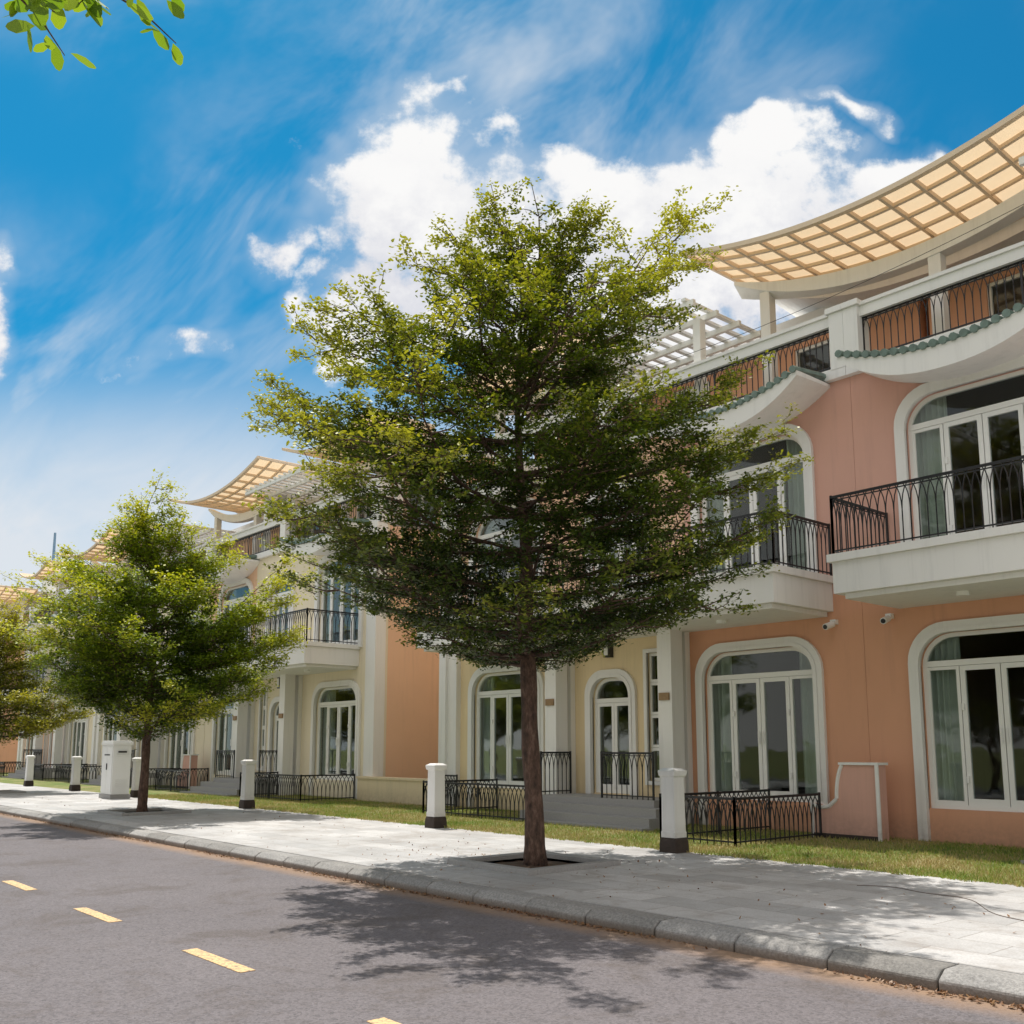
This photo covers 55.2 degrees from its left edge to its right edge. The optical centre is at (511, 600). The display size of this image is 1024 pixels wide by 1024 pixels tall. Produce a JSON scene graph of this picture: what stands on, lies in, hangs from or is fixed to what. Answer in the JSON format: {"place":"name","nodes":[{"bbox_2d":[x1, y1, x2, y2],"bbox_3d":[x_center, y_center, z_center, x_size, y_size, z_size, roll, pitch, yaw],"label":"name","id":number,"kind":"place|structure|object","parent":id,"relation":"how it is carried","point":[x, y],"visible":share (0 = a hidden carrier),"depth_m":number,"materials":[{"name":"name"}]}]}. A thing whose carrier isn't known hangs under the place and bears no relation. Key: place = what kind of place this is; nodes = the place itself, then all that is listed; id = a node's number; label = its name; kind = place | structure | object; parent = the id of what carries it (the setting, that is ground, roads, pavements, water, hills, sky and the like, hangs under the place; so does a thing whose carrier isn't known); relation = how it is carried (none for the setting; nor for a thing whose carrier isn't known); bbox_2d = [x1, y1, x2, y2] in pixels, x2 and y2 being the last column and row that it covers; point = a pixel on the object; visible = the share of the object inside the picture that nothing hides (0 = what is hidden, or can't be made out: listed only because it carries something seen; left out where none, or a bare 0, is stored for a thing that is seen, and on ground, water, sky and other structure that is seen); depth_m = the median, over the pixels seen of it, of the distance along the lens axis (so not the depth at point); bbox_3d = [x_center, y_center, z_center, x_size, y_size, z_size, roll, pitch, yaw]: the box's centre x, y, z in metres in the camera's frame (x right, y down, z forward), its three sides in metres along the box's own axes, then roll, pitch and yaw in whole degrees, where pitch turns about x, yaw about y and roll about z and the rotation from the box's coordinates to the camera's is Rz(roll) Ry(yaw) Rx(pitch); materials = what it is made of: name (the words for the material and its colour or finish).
{"place":"outdoors","nodes":[
{"label":"outdoors","id":0,"kind":"place"},
{"bbox_2d":[42,581,67,592],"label":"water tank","id":1,"kind":"object","parent":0,"point":[50,587],"visible":0.02,"depth_m":63.93,"materials":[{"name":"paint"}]},
{"bbox_2d":[2,0,184,70],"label":"roadside tree","id":2,"kind":"object","parent":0,"point":[39,16],"visible":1,"depth_m":3.01,"materials":[{"name":"green plant"}]},
{"bbox_2d":[0,814,1023,1023],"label":"road","id":3,"kind":"structure","parent":0,"point":[309,948],"depth_m":7.15,"materials":[{"name":"grey asphalt"}]},
{"bbox_2d":[2,880,400,1023],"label":"line markings","id":4,"kind":"object","parent":3,"relation":"on","point":[221,961],"visible":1,"depth_m":7.37,"materials":[{"name":"yellow paint"}]},
{"bbox_2d":[0,783,1023,974],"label":"pavement","id":5,"kind":"structure","parent":0,"point":[893,920],"depth_m":10.59,"materials":[{"name":"grey concrete"}]},
{"bbox_2d":[0,790,25,793],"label":"tree pit","id":6,"kind":"object","parent":5,"relation":"on","point":[9,791],"visible":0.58,"depth_m":30.98,"materials":[{"name":"concrete"}]},
{"bbox_2d":[0,593,98,747],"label":"shade tree","id":7,"kind":"object","parent":6,"relation":"in","point":[18,700],"visible":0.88,"depth_m":31.37,"materials":[{"name":"green plant"}]},
{"bbox_2d":[23,755,35,785],"bbox_3d":[-18.130,6.410,36.804,0.299,1.200,0.299,7,-11,-39],"label":"stone bollard","id":8,"kind":"object","parent":5,"relation":"on","point":[28,779],"visible":0.93,"depth_m":36.72,"materials":[{"name":"white paint"}]},
{"bbox_2d":[69,756,82,790],"bbox_3d":[-14.594,5.805,32.768,0.299,1.200,0.299,8,-11,-41],"label":"stone bollard","id":9,"kind":"object","parent":5,"relation":"on","point":[74,785],"visible":0.91,"depth_m":32.68,"materials":[{"name":"white paint"}]},
{"bbox_2d":[99,741,133,798],"bbox_3d":[-11.328,4.819,28.018,0.585,1.620,0.940,7,-11,-40],"label":"utility cabinet","id":10,"kind":"object","parent":5,"relation":"on","point":[115,772],"visible":0.99,"depth_m":27.71,"materials":[{"name":"metal"}]},
{"bbox_2d":[130,757,140,796],"bbox_3d":[-10.928,5.177,28.582,0.299,1.200,0.299,8,-12,-43],"label":"stone bollard","id":11,"kind":"object","parent":5,"relation":"on","point":[135,775],"visible":0.54,"depth_m":28.48,"materials":[{"name":"white paint"}]},
{"bbox_2d":[97,807,191,815],"bbox_3d":[-8.116,4.689,21.620,1.520,0.140,1.520,7,-11,-40],"label":"tree pit","id":12,"kind":"object","parent":5,"relation":"on","point":[122,812],"visible":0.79,"depth_m":21.37,"materials":[{"name":"concrete"}]},
{"bbox_2d":[0,467,320,811],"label":"shade tree","id":13,"kind":"object","parent":12,"relation":"in","point":[112,680],"visible":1,"depth_m":21.48,"materials":[{"name":"green leaf"},{"name":"bark"}]},
{"bbox_2d":[239,760,256,808],"bbox_3d":[-6.279,4.381,23.275,0.299,1.200,0.299,7,-11,-39],"label":"stone bollard","id":14,"kind":"object","parent":5,"relation":"on","point":[247,801],"visible":0.96,"depth_m":23.19,"materials":[{"name":"white paint"}]},
{"bbox_2d":[425,763,446,828],"bbox_3d":[-1.368,3.540,17.669,0.299,1.200,0.299,7,-11,-39],"label":"stone bollard","id":15,"kind":"object","parent":5,"relation":"on","point":[435,818],"visible":0.91,"depth_m":17.58,"materials":[{"name":"white paint"}]},
{"bbox_2d":[0,802,1023,1011],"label":"fallen leaves","id":16,"kind":"object","parent":5,"relation":"on","point":[970,997],"visible":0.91,"depth_m":9.36,"materials":[{"name":"brown plant"}]},
{"bbox_2d":[447,852,620,875],"bbox_3d":[0.265,3.254,12.052,1.520,0.140,1.520,7,-11,-40],"label":"tree pit","id":17,"kind":"object","parent":5,"relation":"on","point":[517,866],"visible":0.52,"depth_m":11.87,"materials":[{"name":"concrete"}]},
{"bbox_2d":[236,176,814,866],"bbox_3d":[0.207,-1.264,12.715,8.414,9.118,6.680,7,-11,-40],"label":"shade tree","id":18,"kind":"object","parent":17,"relation":"in","point":[434,564],"visible":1,"depth_m":11.65,"materials":[{"name":"green plant"}]},
{"bbox_2d":[658,768,688,853],"bbox_3d":[2.233,2.923,13.557,0.299,1.200,0.299,7,-11,-40],"label":"stone bollard","id":19,"kind":"object","parent":5,"relation":"on","point":[674,839],"visible":0.92,"depth_m":13.47,"materials":[{"name":"white paint"}]},
{"bbox_2d":[857,885,1023,920],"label":"loose cable","id":20,"kind":"object","parent":5,"relation":"on","point":[943,895],"visible":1,"depth_m":9.49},
{"bbox_2d":[0,772,1023,886],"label":"lawn","id":21,"kind":"structure","parent":0,"point":[50,783],"depth_m":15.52,"materials":[{"name":"green plant"}]},
{"bbox_2d":[175,754,198,788],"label":"partition wall","id":22,"kind":"structure","parent":21,"relation":"on","point":[189,761],"depth_m":34.51,"materials":[{"name":"pink paint"}]},
{"bbox_2d":[356,776,427,804],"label":"garden wall","id":23,"kind":"structure","parent":21,"relation":"on","point":[401,790],"depth_m":25.48,"materials":[{"name":"yellow paint"}]},
{"bbox_2d":[445,775,457,807],"bbox_3d":[-1.640,4.639,23.921,0.037,0.800,0.981,7,-11,-40],"label":"garden railing","id":24,"kind":"object","parent":21,"relation":"on","point":[456,776],"visible":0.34,"depth_m":23.64,"materials":[{"name":"black metal"}]},
{"bbox_2d":[810,762,889,841],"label":"partition wall","id":25,"kind":"structure","parent":21,"relation":"on","point":[857,805],"depth_m":15.31,"materials":[{"name":"pink paint"}]},
{"bbox_2d":[814,832,877,840],"bbox_3d":[5.247,3.724,15.389,0.014,0.100,1.130,7,-11,-40],"label":"stone skirting","id":26,"kind":"object","parent":25,"relation":"attached to","point":[831,835],"visible":0.64,"depth_m":15.35,"materials":[{"name":"grey stone"}]},
{"bbox_2d":[0,0,1023,592],"label":"sky","id":27,"kind":"structure","parent":0,"point":[159,216],"materials":[{"name":"blue"}]},
{"label":"ground","id":28,"kind":"structure","parent":0,"visible":0},
{"bbox_2d":[0,585,71,771],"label":"townhouse","id":29,"kind":"structure","parent":28,"relation":"on","point":[8,753],"depth_m":58.74,"materials":[{"name":"white paint"}]},
{"bbox_2d":[52,533,58,560],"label":"rooftop mast","id":30,"kind":"object","parent":29,"relation":"on","point":[54,547],"visible":0.23,"depth_m":69.14,"materials":[{"name":"grey metal"}]},
{"bbox_2d":[0,528,178,779],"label":"townhouse","id":31,"kind":"structure","parent":28,"relation":"on","point":[63,745],"depth_m":46.97,"materials":[{"name":"white paint"}]},
{"bbox_2d":[29,641,86,767],"label":"window frames","id":32,"kind":"structure","parent":31,"relation":"in","point":[78,721],"depth_m":46.44,"materials":[{"name":"white paint"}]},
{"bbox_2d":[55,521,279,787],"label":"townhouse","id":33,"kind":"structure","parent":28,"relation":"on","point":[168,752],"depth_m":39.01,"materials":[{"name":"white paint"}]},
{"bbox_2d":[107,610,196,771],"label":"window frames","id":34,"kind":"structure","parent":33,"relation":"in","point":[182,743],"depth_m":37.44,"materials":[{"name":"white paint"}]},
{"bbox_2d":[155,407,535,801],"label":"townhouse","id":35,"kind":"structure","parent":28,"relation":"on","point":[354,694],"depth_m":29.68,"materials":[{"name":"white paint"}]},
{"bbox_2d":[217,560,357,780],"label":"window frames","id":36,"kind":"structure","parent":35,"relation":"in","point":[339,704],"depth_m":29.50,"materials":[{"name":"white paint"}]},
{"bbox_2d":[0,805,1023,1006],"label":"kerb","id":37,"kind":"structure","parent":28,"relation":"on","point":[1007,988],"depth_m":8.16,"materials":[{"name":"concrete"}]},
{"bbox_2d":[414,298,929,846],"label":"townhouse","id":38,"kind":"structure","parent":28,"relation":"on","point":[754,718],"depth_m":18.61,"materials":[{"name":"white paint"}]},
{"bbox_2d":[476,435,817,802],"label":"window frames","id":39,"kind":"structure","parent":38,"relation":"in","point":[760,679],"depth_m":18.45,"materials":[{"name":"white paint"}]},
{"bbox_2d":[681,105,1023,863],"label":"townhouse","id":40,"kind":"structure","parent":28,"relation":"on","point":[929,573],"depth_m":15.84,"materials":[{"name":"orange paint"}]},
{"bbox_2d":[571,204,1023,391],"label":"overhead cable","id":41,"kind":"object","parent":40,"relation":"attached to","point":[836,294],"visible":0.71,"depth_m":16.36,"materials":[{"name":"black plastic"}]},
{"bbox_2d":[908,369,1023,812],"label":"window frames","id":42,"kind":"structure","parent":40,"relation":"in","point":[1011,803],"depth_m":15.05,"materials":[{"name":"white paint"}]}
]}

